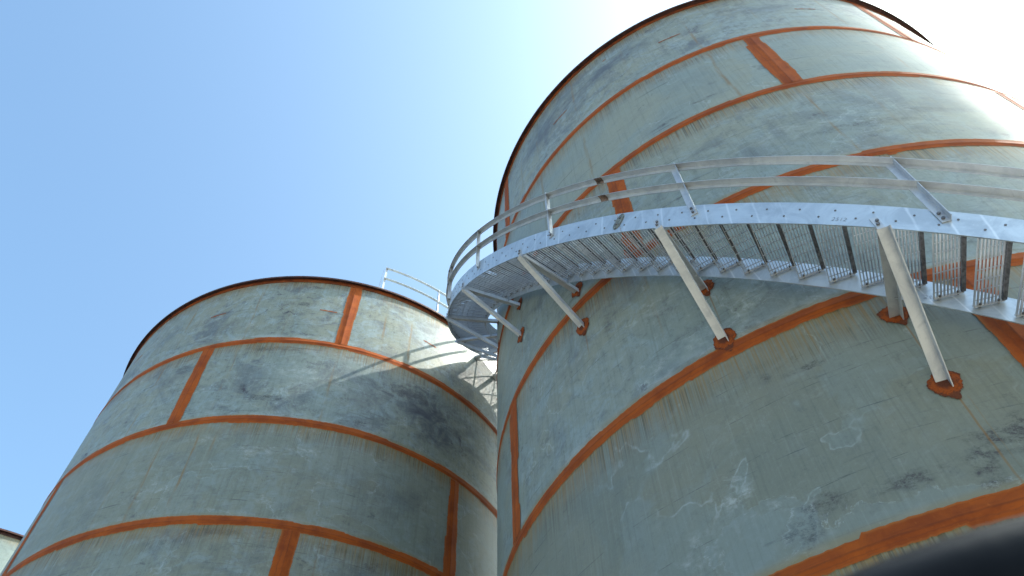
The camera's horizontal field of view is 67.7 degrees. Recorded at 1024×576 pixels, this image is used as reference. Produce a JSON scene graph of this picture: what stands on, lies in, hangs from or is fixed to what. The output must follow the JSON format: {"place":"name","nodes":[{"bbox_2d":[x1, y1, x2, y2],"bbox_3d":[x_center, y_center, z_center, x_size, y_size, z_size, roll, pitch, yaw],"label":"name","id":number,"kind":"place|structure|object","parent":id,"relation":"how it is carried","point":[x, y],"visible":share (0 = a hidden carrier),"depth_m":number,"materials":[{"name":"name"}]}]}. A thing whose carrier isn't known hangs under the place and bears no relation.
{"place":"outdoors","nodes":[
{"label":"outdoors","id":0,"kind":"place"},
{"bbox_2d":[0,0,1023,534],"label":"sky","id":1,"kind":"structure","parent":0,"point":[157,156],"materials":[{"name":"blue"}]},
{"bbox_2d":[844,516,1023,575],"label":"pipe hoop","id":2,"kind":"object","parent":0,"point":[996,549],"visible":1,"depth_m":0.51,"materials":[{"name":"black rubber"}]},
{"label":"ground","id":3,"kind":"structure","parent":0,"visible":0},
{"bbox_2d":[0,528,23,573],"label":"storage tank","id":4,"kind":"object","parent":3,"relation":"on","point":[10,541],"visible":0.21,"depth_m":23.55,"materials":[{"name":"metal"}]},
{"bbox_2d":[0,276,496,575],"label":"storage tank","id":5,"kind":"object","parent":3,"relation":"on","point":[298,426],"visible":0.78,"depth_m":14.88,"materials":[{"name":"metal"}]},
{"bbox_2d":[377,267,495,353],"bbox_3d":[-1.714,0.906,20.306,4.207,1.155,0.842,30,-62,-19],"label":"roof guardrail","id":6,"kind":"object","parent":5,"relation":"on","point":[414,289],"visible":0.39,"depth_m":19.96,"materials":[{"name":"grey metal"}]},
{"bbox_2d":[493,0,1023,575],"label":"storage tank","id":7,"kind":"object","parent":3,"relation":"on","point":[649,426],"visible":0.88,"depth_m":8.05,"materials":[{"name":"metal"}]},
{"bbox_2d":[444,155,1023,386],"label":"curved staircase","id":8,"kind":"structure","parent":7,"relation":"attached to","point":[473,329],"depth_m":7.31,"materials":[{"name":"metal"}]}
]}

